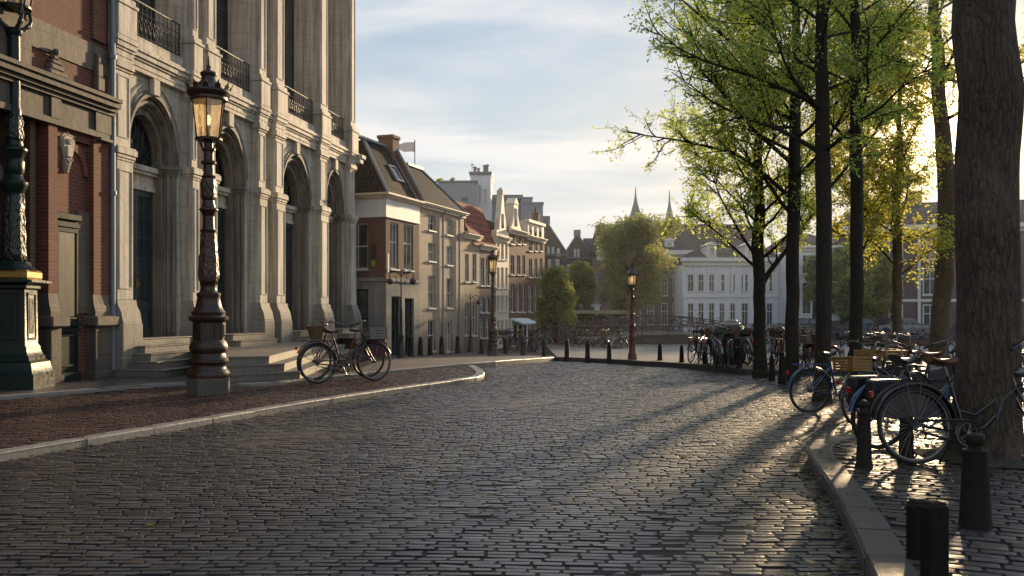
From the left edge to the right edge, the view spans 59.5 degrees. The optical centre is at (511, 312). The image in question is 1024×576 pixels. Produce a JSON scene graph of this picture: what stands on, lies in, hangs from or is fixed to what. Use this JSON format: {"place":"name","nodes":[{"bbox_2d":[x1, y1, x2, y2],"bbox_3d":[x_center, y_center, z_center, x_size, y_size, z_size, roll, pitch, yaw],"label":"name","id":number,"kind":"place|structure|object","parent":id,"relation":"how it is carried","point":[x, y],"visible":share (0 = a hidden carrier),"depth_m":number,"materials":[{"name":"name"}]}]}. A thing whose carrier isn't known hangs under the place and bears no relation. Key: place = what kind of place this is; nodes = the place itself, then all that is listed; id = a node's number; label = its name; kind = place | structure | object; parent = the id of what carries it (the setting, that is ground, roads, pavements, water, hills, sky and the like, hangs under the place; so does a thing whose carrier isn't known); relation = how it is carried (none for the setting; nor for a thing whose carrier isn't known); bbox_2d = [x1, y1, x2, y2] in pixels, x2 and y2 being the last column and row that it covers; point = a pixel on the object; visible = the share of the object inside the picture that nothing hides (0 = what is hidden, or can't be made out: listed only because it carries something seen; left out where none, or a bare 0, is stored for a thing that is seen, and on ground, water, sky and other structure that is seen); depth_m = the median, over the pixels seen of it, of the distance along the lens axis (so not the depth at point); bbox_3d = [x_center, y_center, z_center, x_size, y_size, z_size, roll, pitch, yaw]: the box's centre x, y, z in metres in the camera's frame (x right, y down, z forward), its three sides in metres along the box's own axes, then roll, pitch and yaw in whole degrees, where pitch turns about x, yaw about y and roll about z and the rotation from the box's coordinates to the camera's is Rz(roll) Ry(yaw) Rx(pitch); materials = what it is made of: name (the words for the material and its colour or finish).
{"place":"outdoors","nodes":[
{"label":"outdoors","id":0,"kind":"place"},
{"bbox_2d":[0,356,397,394],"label":"pavement beside facade","id":1,"kind":"structure","parent":0,"point":[100,383],"depth_m":18.39,"materials":[{"name":"grey stone"}]},
{"bbox_2d":[0,0,54,389],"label":"street lamp","id":2,"kind":"object","parent":1,"relation":"on","point":[25,363],"visible":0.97,"depth_m":16.68,"materials":[{"name":"green metal"}]},
{"bbox_2d":[0,366,475,448],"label":"red paving","id":3,"kind":"structure","parent":0,"point":[26,421],"depth_m":14.31,"materials":[{"name":"brick"}]},
{"bbox_2d":[184,56,232,395],"bbox_3d":[-5.487,-1.513,16.205,0.858,6.232,0.858,0,0,-12],"label":"street lamp","id":4,"kind":"object","parent":3,"relation":"on","point":[208,372],"visible":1,"depth_m":16.04,"materials":[{"name":"metal"}]},
{"bbox_2d":[296,320,387,379],"bbox_3d":[-3.743,0.806,19.800,2.188,1.324,0.681,0,4,-37],"label":"bicycle","id":5,"kind":"object","parent":3,"relation":"on","point":[315,332],"visible":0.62,"depth_m":19.72,"materials":[{"name":"metal"}]},
{"bbox_2d":[295,320,390,383],"bbox_3d":[-3.554,0.813,18.912,2.188,1.324,0.678,0,-4,-37],"label":"bicycle","id":6,"kind":"object","parent":3,"relation":"on","point":[373,334],"visible":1,"depth_m":18.87,"materials":[{"name":"metal"}]},
{"bbox_2d":[0,361,1023,575],"bbox_3d":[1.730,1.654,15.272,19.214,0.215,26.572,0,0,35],"label":"road","id":7,"kind":"structure","parent":0,"point":[104,539],"depth_m":8.08,"materials":[{"name":"stone"}]},
{"bbox_2d":[0,365,484,460],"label":"curb","id":8,"kind":"structure","parent":7,"relation":"on","point":[111,436],"depth_m":12.35,"materials":[{"name":"stone"}]},
{"bbox_2d":[0,357,553,399],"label":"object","id":9,"kind":"object","parent":7,"relation":"on","point":[279,382],"visible":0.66,"depth_m":18.17,"materials":[{"name":"stone"}]},
{"bbox_2d":[0,361,1023,575],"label":"fallen leaves","id":10,"kind":"object","parent":7,"relation":"on","point":[828,523],"visible":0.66,"depth_m":7.97,"materials":[{"name":"brown plant"}]},
{"bbox_2d":[554,357,937,374],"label":"kerb square","id":11,"kind":"structure","parent":7,"relation":"on","point":[716,368],"depth_m":25.24,"materials":[{"name":"stone"}]},
{"bbox_2d":[649,0,878,377],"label":"street tree","id":12,"kind":"object","parent":7,"relation":"on","point":[755,198],"visible":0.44,"depth_m":21.45,"materials":[{"name":"green plant"}]},
{"bbox_2d":[592,0,951,380],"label":"street tree","id":13,"kind":"object","parent":7,"relation":"on","point":[793,158],"visible":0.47,"depth_m":20.45,"materials":[{"name":"green plant"}]},
{"bbox_2d":[778,352,785,383],"bbox_3d":[5.875,1.216,19.490,0.172,0.707,0.172,0,0,4],"label":"bollard","id":14,"kind":"object","parent":7,"relation":"on","point":[782,373],"visible":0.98,"depth_m":19.43,"materials":[{"name":"brown metal"}]},
{"bbox_2d":[623,0,955,401],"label":"street tree","id":15,"kind":"object","parent":7,"relation":"on","point":[823,146],"visible":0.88,"depth_m":15.63,"materials":[{"name":"green plant"}]},
{"bbox_2d":[799,329,841,373],"bbox_3d":[7.626,0.950,22.001,0.562,1.086,1.795,-6,1,-10],"label":"bicycle","id":16,"kind":"object","parent":7,"relation":"on","point":[807,339],"visible":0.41,"depth_m":22.39,"materials":[{"name":"metal"}]},
{"bbox_2d":[720,0,951,375],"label":"street tree","id":17,"kind":"object","parent":7,"relation":"on","point":[856,253],"visible":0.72,"depth_m":16.45,"materials":[{"name":"green plant"}]},
{"bbox_2d":[786,339,892,412],"bbox_3d":[5.138,0.991,13.964,1.820,1.137,0.541,0,0,2],"label":"bicycle","id":18,"kind":"object","parent":7,"relation":"on","point":[797,374],"visible":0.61,"depth_m":13.89,"materials":[{"name":"metal"}]},
{"bbox_2d":[808,429,944,575],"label":"kerb island","id":19,"kind":"structure","parent":7,"relation":"on","point":[882,547],"depth_m":6.29,"materials":[{"name":"stone"}]},
{"bbox_2d":[832,343,931,425],"bbox_3d":[5.182,0.995,12.411,1.870,1.132,0.586,0,-3,-28],"label":"bicycle","id":20,"kind":"object","parent":7,"relation":"on","point":[849,363],"visible":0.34,"depth_m":12.07,"materials":[{"name":"metal"}]},
{"bbox_2d":[883,332,911,378],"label":"bicycle","id":21,"kind":"object","parent":7,"relation":"on","point":[896,340],"visible":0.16,"depth_m":18.56,"materials":[{"name":"metal"}]},
{"bbox_2d":[844,339,953,411],"bbox_3d":[5.978,0.987,13.372,1.911,1.154,0.565,0,-3,22],"label":"bicycle","id":22,"kind":"object","parent":7,"relation":"on","point":[938,374],"visible":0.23,"depth_m":13.26,"materials":[{"name":"metal"}]},
{"bbox_2d":[897,333,930,378],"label":"bicycle","id":23,"kind":"object","parent":7,"relation":"on","point":[908,342],"visible":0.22,"depth_m":17.57,"materials":[{"name":"metal"}]},
{"bbox_2d":[874,339,954,404],"bbox_3d":[6.682,0.992,14.482,1.870,1.132,0.564,0,2,-8],"label":"bicycle","id":24,"kind":"object","parent":7,"relation":"on","point":[897,352],"visible":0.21,"depth_m":14.32,"materials":[{"name":"metal"}]},
{"bbox_2d":[349,337,1023,372],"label":"pavement square","id":25,"kind":"structure","parent":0,"point":[434,360],"depth_m":28.01,"materials":[{"name":"grey stone"}]},
{"bbox_2d":[387,269,415,357],"bbox_3d":[-3.749,0.189,30.343,1.020,3.300,0.260,0,0,8],"label":"street lamp","id":26,"kind":"object","parent":25,"relation":"on","point":[401,351],"visible":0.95,"depth_m":30.30,"materials":[{"name":"black metal"}]},
{"bbox_2d":[486,248,498,355],"bbox_3d":[-0.759,-0.411,35.399,0.509,4.456,0.509,0,0,-12],"label":"street lamp","id":27,"kind":"object","parent":25,"relation":"on","point":[492,349],"visible":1,"depth_m":35.30,"materials":[{"name":"metal"}]},
{"bbox_2d":[497,328,520,350],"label":"bicycle","id":28,"kind":"object","parent":25,"relation":"on","point":[501,333],"visible":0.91,"depth_m":44.39,"materials":[{"name":"metal"}]},
{"bbox_2d":[626,262,638,359],"bbox_3d":[3.724,0.014,27.729,0.360,3.135,0.415,0,0,-10],"label":"street lamp","id":29,"kind":"object","parent":25,"relation":"on","point":[632,272],"visible":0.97,"depth_m":27.66,"materials":[{"name":"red metal"}]},
{"bbox_2d":[687,324,711,362],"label":"bicycle","id":30,"kind":"object","parent":25,"relation":"on","point":[695,352],"visible":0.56,"depth_m":25.36,"materials":[{"name":"metal"}]},
{"bbox_2d":[694,325,712,363],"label":"bicycle","id":31,"kind":"object","parent":25,"relation":"on","point":[701,340],"visible":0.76,"depth_m":24.73,"materials":[{"name":"metal"}]},
{"bbox_2d":[702,325,721,364],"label":"bicycle","id":32,"kind":"object","parent":25,"relation":"on","point":[709,343],"visible":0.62,"depth_m":24.11,"materials":[{"name":"metal"}]},
{"bbox_2d":[703,325,724,366],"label":"bicycle","id":33,"kind":"object","parent":25,"relation":"on","point":[717,342],"visible":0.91,"depth_m":23.39,"materials":[{"name":"metal"}]},
{"bbox_2d":[708,325,728,365],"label":"bicycle","id":34,"kind":"object","parent":25,"relation":"on","point":[721,334],"visible":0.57,"depth_m":24.19,"materials":[{"name":"metal"}]},
{"bbox_2d":[716,326,747,363],"bbox_3d":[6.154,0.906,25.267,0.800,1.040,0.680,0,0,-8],"label":"bicycle","id":35,"kind":"object","parent":25,"relation":"on","point":[724,340],"visible":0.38,"depth_m":24.96,"materials":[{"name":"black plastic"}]},
{"bbox_2d":[724,325,743,366],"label":"bicycle","id":36,"kind":"object","parent":25,"relation":"on","point":[731,342],"visible":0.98,"depth_m":23.91,"materials":[{"name":"metal"}]},
{"bbox_2d":[725,325,752,364],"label":"bicycle","id":37,"kind":"object","parent":25,"relation":"on","point":[743,341],"visible":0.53,"depth_m":24.33,"materials":[{"name":"metal"}]},
{"bbox_2d":[765,325,784,364],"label":"bicycle","id":38,"kind":"object","parent":25,"relation":"on","point":[773,339],"visible":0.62,"depth_m":24.82,"materials":[{"name":"metal"}]},
{"bbox_2d":[769,325,784,364],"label":"bicycle","id":39,"kind":"object","parent":25,"relation":"on","point":[780,343],"visible":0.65,"depth_m":23.96,"materials":[{"name":"metal"}]},
{"bbox_2d":[776,318,832,332],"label":"parked car","id":40,"kind":"object","parent":25,"relation":"on","point":[807,321],"visible":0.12,"depth_m":65.21,"materials":[{"name":"black metal"}]},
{"bbox_2d":[802,255,815,317],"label":"canal tree","id":41,"kind":"object","parent":25,"relation":"on","point":[810,268],"visible":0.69,"depth_m":65.39,"materials":[{"name":"green plant"}]},
{"bbox_2d":[832,244,867,319],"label":"canal tree","id":42,"kind":"object","parent":25,"relation":"on","point":[841,273],"visible":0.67,"depth_m":66.25,"materials":[{"name":"green plant"}]},
{"bbox_2d":[780,0,926,266],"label":"street tree","id":43,"kind":"object","parent":25,"relation":"on","point":[837,226],"visible":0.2,"depth_m":23.07,"materials":[{"name":"green plant"}]},
{"bbox_2d":[832,318,881,336],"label":"parked car","id":44,"kind":"object","parent":25,"relation":"on","point":[844,322],"visible":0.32,"depth_m":65.11,"materials":[{"name":"black paint"}]},
{"bbox_2d":[842,237,905,336],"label":"canal tree","id":45,"kind":"object","parent":25,"relation":"on","point":[881,269],"visible":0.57,"depth_m":65.14,"materials":[{"name":"green plant"}]},
{"bbox_2d":[837,2,956,338],"bbox_3d":[9.840,-3.236,22.942,3.377,10.192,3.191,0,0,-38],"label":"street tree","id":46,"kind":"object","parent":25,"relation":"on","point":[907,177],"visible":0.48,"depth_m":22.67,"materials":[{"name":"green plant"}]},
{"bbox_2d":[876,318,929,337],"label":"parked car","id":47,"kind":"object","parent":25,"relation":"on","point":[907,323],"visible":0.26,"depth_m":65.00,"materials":[{"name":"silver metal"}]},
{"bbox_2d":[829,0,1023,358],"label":"street tree","id":48,"kind":"object","parent":25,"relation":"on","point":[941,304],"visible":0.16,"depth_m":25.48,"materials":[{"name":"brown plant"}]},
{"bbox_2d":[356,0,1023,253],"label":"sky","id":49,"kind":"structure","parent":0,"point":[518,88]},
{"bbox_2d":[546,346,1023,356],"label":"pavement waterside","id":50,"kind":"object","parent":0,"point":[641,351],"visible":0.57,"depth_m":36.15,"materials":[{"name":"grey stone"}]},
{"bbox_2d":[808,432,1023,575],"bbox_3d":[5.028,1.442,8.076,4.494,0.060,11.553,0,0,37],"label":"island paving","id":51,"kind":"structure","parent":0,"point":[990,559],"depth_m":6.80,"materials":[{"name":"stone"}]},
{"bbox_2d":[855,400,872,468],"bbox_3d":[3.227,1.187,8.215,0.144,0.766,0.144,0,0,-2],"label":"bollard","id":52,"kind":"object","parent":51,"relation":"on","point":[863,453],"visible":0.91,"depth_m":8.17,"materials":[{"name":"brown metal"}]},
{"bbox_2d":[846,339,955,448],"bbox_3d":[4.315,0.853,9.443,1.870,1.132,0.585,0,3,-16],"label":"bicycle","id":53,"kind":"object","parent":51,"relation":"on","point":[859,388],"visible":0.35,"depth_m":9.25,"materials":[{"name":"metal"}]},
{"bbox_2d":[897,417,913,463],"bbox_3d":[3.738,1.155,8.496,0.144,0.830,0.144,0,0,3],"label":"bollard","id":54,"kind":"object","parent":51,"relation":"on","point":[903,435],"visible":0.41,"depth_m":8.45,"materials":[{"name":"brown metal"}]},
{"bbox_2d":[906,499,923,559],"bbox_3d":[2.345,1.300,5.177,0.104,0.441,0.088,0,0,-12],"label":"post","id":55,"kind":"object","parent":51,"relation":"on","point":[913,529],"visible":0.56,"depth_m":5.14,"materials":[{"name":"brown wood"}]},
{"bbox_2d":[920,500,948,575],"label":"post","id":56,"kind":"object","parent":51,"relation":"on","point":[934,537],"visible":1,"depth_m":4.73,"materials":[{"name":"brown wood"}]},
{"bbox_2d":[869,340,1023,464],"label":"bicycle","id":57,"kind":"object","parent":51,"relation":"on","point":[915,398],"visible":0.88,"depth_m":8.40,"materials":[{"name":"metal"}]},
{"bbox_2d":[914,448,1023,468],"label":"soil","id":58,"kind":"structure","parent":51,"relation":"on","point":[1001,463],"depth_m":8.36,"materials":[{"name":"brown soil"}]},
{"bbox_2d":[958,432,992,530],"bbox_3d":[3.069,1.159,5.934,0.216,0.723,0.216,0,0,0],"label":"bollard","id":59,"kind":"object","parent":51,"relation":"on","point":[975,510],"visible":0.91,"depth_m":5.87,"materials":[{"name":"brown metal"}]},
{"bbox_2d":[946,0,1023,460],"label":"street tree","id":60,"kind":"object","parent":51,"relation":"on","point":[989,78],"visible":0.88,"depth_m":8.50,"materials":[{"name":"brown plant"}]},
{"bbox_3d":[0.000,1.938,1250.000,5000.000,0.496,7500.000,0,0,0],"label":"ground","id":61,"kind":"structure","parent":0,"visible":0},
{"bbox_2d":[0,0,122,383],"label":"brick building","id":62,"kind":"structure","parent":61,"relation":"on","point":[70,107],"depth_m":18.52,"materials":[{"name":"red brick"}]},
{"bbox_2d":[58,212,81,381],"bbox_3d":[-9.230,0.090,18.487,0.280,4.260,0.783,0,0,11],"label":"service door","id":63,"kind":"structure","parent":62,"relation":"in","point":[68,224],"depth_m":18.52,"materials":[{"name":"green paint"}]},
{"bbox_2d":[107,0,365,381],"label":"stone building","id":64,"kind":"structure","parent":61,"relation":"on","point":[288,157],"depth_m":26.15,"materials":[{"name":"beige stone"}]},
{"bbox_2d":[133,189,134,299],"bbox_3d":[-9.265,-1.190,21.418,0.091,3.620,0.748,0,0,11],"label":"door","id":65,"kind":"structure","parent":64,"relation":"in","point":[133,189],"depth_m":21.75,"materials":[{"name":"blue paint"}]},
{"bbox_2d":[135,189,152,336],"bbox_3d":[-9.099,-1.190,22.164,0.144,3.620,0.748,0,0,11],"label":"door","id":66,"kind":"structure","parent":64,"relation":"in","point":[143,199],"depth_m":22.19,"materials":[{"name":"blue paint"}]},
{"bbox_2d":[134,0,154,43],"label":"window","id":67,"kind":"structure","parent":64,"relation":"in","point":[151,3],"depth_m":22.46,"materials":[{"name":"blue paint"}]},
{"bbox_2d":[217,208,224,310],"bbox_3d":[-8.428,-1.190,25.751,0.144,3.620,0.706,0,0,11],"label":"door","id":68,"kind":"structure","parent":64,"relation":"in","point":[221,212],"depth_m":25.89,"materials":[{"name":"blue paint"}]},
{"bbox_2d":[216,0,227,81],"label":"window","id":69,"kind":"structure","parent":64,"relation":"in","point":[221,5],"depth_m":26.14,"materials":[{"name":"black glass"}]},
{"bbox_2d":[285,223,291,318],"bbox_3d":[-7.587,-1.190,30.242,0.144,3.620,0.804,0,0,11],"label":"door","id":70,"kind":"structure","parent":64,"relation":"in","point":[288,227],"depth_m":30.32,"materials":[{"name":"blue paint"}]},
{"bbox_2d":[284,0,293,114],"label":"window","id":71,"kind":"structure","parent":64,"relation":"in","point":[288,4],"depth_m":30.63,"materials":[{"name":"grey glass"}]},
{"bbox_2d":[355,134,424,355],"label":"corner house","id":72,"kind":"structure","parent":61,"relation":"on","point":[389,200],"depth_m":36.20,"materials":[{"name":"beige brick"}]},
{"bbox_2d":[356,289,367,331],"bbox_3d":[-6.158,0.395,36.015,0.970,2.650,0.070,0,0,19],"label":"window","id":73,"kind":"structure","parent":72,"relation":"in","point":[361,294],"depth_m":35.95,"materials":[{"name":"black glass"}]},
{"bbox_2d":[356,223,368,270],"bbox_3d":[-6.193,-2.607,35.956,1.050,1.905,0.210,0,0,19],"label":"window","id":74,"kind":"structure","parent":72,"relation":"in","point":[361,229],"depth_m":35.96,"materials":[{"name":"glass"}]},
{"bbox_2d":[391,296,397,355],"bbox_3d":[-4.816,0.586,36.339,0.070,2.467,0.801,0,0,19],"label":"door","id":75,"kind":"structure","parent":72,"relation":"in","point":[394,299],"depth_m":36.46,"materials":[{"name":"green paint"}]},
{"bbox_2d":[390,222,399,270],"bbox_3d":[-4.787,-2.651,36.207,0.210,1.936,0.840,0,0,19],"label":"window","id":76,"kind":"structure","parent":72,"relation":"in","point":[393,226],"depth_m":36.37,"materials":[{"name":"glass"}]},
{"bbox_2d":[405,298,411,354],"bbox_3d":[-4.409,0.641,37.514,0.070,2.458,0.854,0,0,19],"label":"door","id":77,"kind":"structure","parent":72,"relation":"in","point":[408,301],"depth_m":37.59,"materials":[{"name":"green paint"}]},
{"bbox_2d":[403,224,414,271],"bbox_3d":[-4.358,-2.675,37.448,0.210,1.973,0.982,0,0,19],"label":"window","id":78,"kind":"structure","parent":72,"relation":"in","point":[407,228],"depth_m":37.59,"materials":[{"name":"paint"}]},
{"bbox_2d":[406,162,469,354],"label":"beige house","id":79,"kind":"structure","parent":61,"relation":"on","point":[443,213],"depth_m":40.64,"materials":[{"name":"paint"}]},
{"bbox_2d":[428,276,436,309],"bbox_3d":[-3.583,-0.868,39.647,0.210,1.491,0.851,0,0,19],"label":"window","id":80,"kind":"structure","parent":79,"relation":"in","point":[430,278],"depth_m":39.78,"materials":[{"name":"glass"}]},
{"bbox_2d":[446,321,453,352],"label":"window","id":81,"kind":"structure","parent":79,"relation":"in","point":[448,323],"depth_m":41.68,"materials":[{"name":"paint"}]},
{"bbox_2d":[437,180,477,205],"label":"apartment building","id":82,"kind":"structure","parent":61,"relation":"on","point":[464,191],"depth_m":60.00,"materials":[{"name":"white paint"}]},
{"bbox_2d":[464,230,483,351],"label":"tan house","id":83,"kind":"structure","parent":61,"relation":"on","point":[471,268],"depth_m":44.09,"materials":[{"name":"paint"}]},
{"bbox_2d":[455,200,499,349],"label":"brick house","id":84,"kind":"structure","parent":61,"relation":"on","point":[475,221],"depth_m":45.91,"materials":[{"name":"brick"}]},
{"bbox_2d":[469,164,493,220],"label":"stair tower","id":85,"kind":"structure","parent":61,"relation":"on","point":[484,178],"depth_m":61.50,"materials":[{"name":"paint"}]},
{"bbox_2d":[491,187,512,347],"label":"cream house","id":86,"kind":"structure","parent":61,"relation":"on","point":[500,236],"depth_m":48.26,"materials":[{"name":"paint"}]},
{"bbox_2d":[492,195,522,220],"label":"apartment building","id":87,"kind":"structure","parent":61,"relation":"on","point":[494,198],"depth_m":66.00,"materials":[{"name":"grey concrete"}]},
{"bbox_2d":[487,198,535,346],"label":"red brick house","id":88,"kind":"structure","parent":61,"relation":"on","point":[518,319],"depth_m":50.40,"materials":[{"name":"brick"}]},
{"bbox_2d":[493,207,547,343],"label":"red brick house","id":89,"kind":"structure","parent":61,"relation":"on","point":[536,239],"depth_m":53.63,"materials":[{"name":"brick"}]},
{"bbox_2d":[519,197,543,222],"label":"apartment building","id":90,"kind":"structure","parent":61,"relation":"on","point":[528,205],"depth_m":64.00,"materials":[{"name":"paint"}]},
{"bbox_2d":[543,216,567,337],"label":"gabled house","id":91,"kind":"structure","parent":61,"relation":"on","point":[556,252],"depth_m":66.00,"materials":[{"name":"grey brick"}]},
{"bbox_2d":[566,230,593,331],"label":"gabled house","id":92,"kind":"structure","parent":61,"relation":"on","point":[577,249],"depth_m":80.00,"materials":[{"name":"brick"}]},
{"bbox_2d":[589,217,768,331],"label":"brick building","id":93,"kind":"structure","parent":61,"relation":"on","point":[687,241],"depth_m":74.30,"materials":[{"name":"brick"}]},
{"bbox_2d":[674,241,779,336],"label":"white building","id":94,"kind":"structure","parent":61,"relation":"on","point":[711,280],"depth_m":70.00,"materials":[{"name":"paint"}]},
{"bbox_2d":[765,234,843,337],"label":"white building","id":95,"kind":"structure","parent":61,"relation":"on","point":[805,310],"depth_m":67.00,"materials":[{"name":"paint"}]},
{"bbox_2d":[801,282,811,314],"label":"window","id":96,"kind":"structure","parent":95,"relation":"in","point":[806,309],"depth_m":66.99,"materials":[{"name":"paint"}]},
{"bbox_2d":[832,190,1023,337],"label":"brick building","id":97,"kind":"structure","parent":61,"relation":"on","point":[916,303],"depth_m":66.66,"materials":[{"name":"paint"}]},
{"bbox_2d":[922,268,934,295],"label":"window","id":98,"kind":"structure","parent":97,"relation":"in","point":[928,281],"depth_m":66.45,"materials":[{"name":"paint"}]},
{"label":"canal water","id":99,"kind":"structure","parent":0,"visible":0},
{"bbox_2d":[573,315,745,344],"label":"canal bridge","id":100,"kind":"structure","parent":99,"relation":"on","point":[661,337],"depth_m":48.00,"materials":[{"name":"brick"}]},
{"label":"quay block","id":101,"kind":"structure","parent":0,"visible":0},
{"bbox_2d":[532,263,579,344],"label":"canal tree","id":102,"kind":"object","parent":101,"relation":"on","point":[555,306],"visible":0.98,"depth_m":42.65,"materials":[{"name":"green plant"}]},
{"bbox_2d":[565,260,599,336],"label":"canal tree","id":103,"kind":"object","parent":101,"relation":"on","point":[581,276],"visible":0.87,"depth_m":56.44,"materials":[{"name":"green plant"}]},
{"bbox_2d":[569,304,638,337],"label":"shelter","id":104,"kind":"object","parent":101,"relation":"on","point":[598,313],"visible":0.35,"depth_m":56.51,"materials":[{"name":"black metal"}]},
{"bbox_2d":[587,209,684,330],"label":"canal tree","id":105,"kind":"object","parent":101,"relation":"on","point":[627,242],"visible":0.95,"depth_m":56.06,"materials":[{"name":"green plant"}]},
{"bbox_2d":[529,325,812,349],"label":"railing","id":106,"kind":"object","parent":101,"relation":"on","point":[642,343],"visible":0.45,"depth_m":41.74,"materials":[{"name":"black metal"}]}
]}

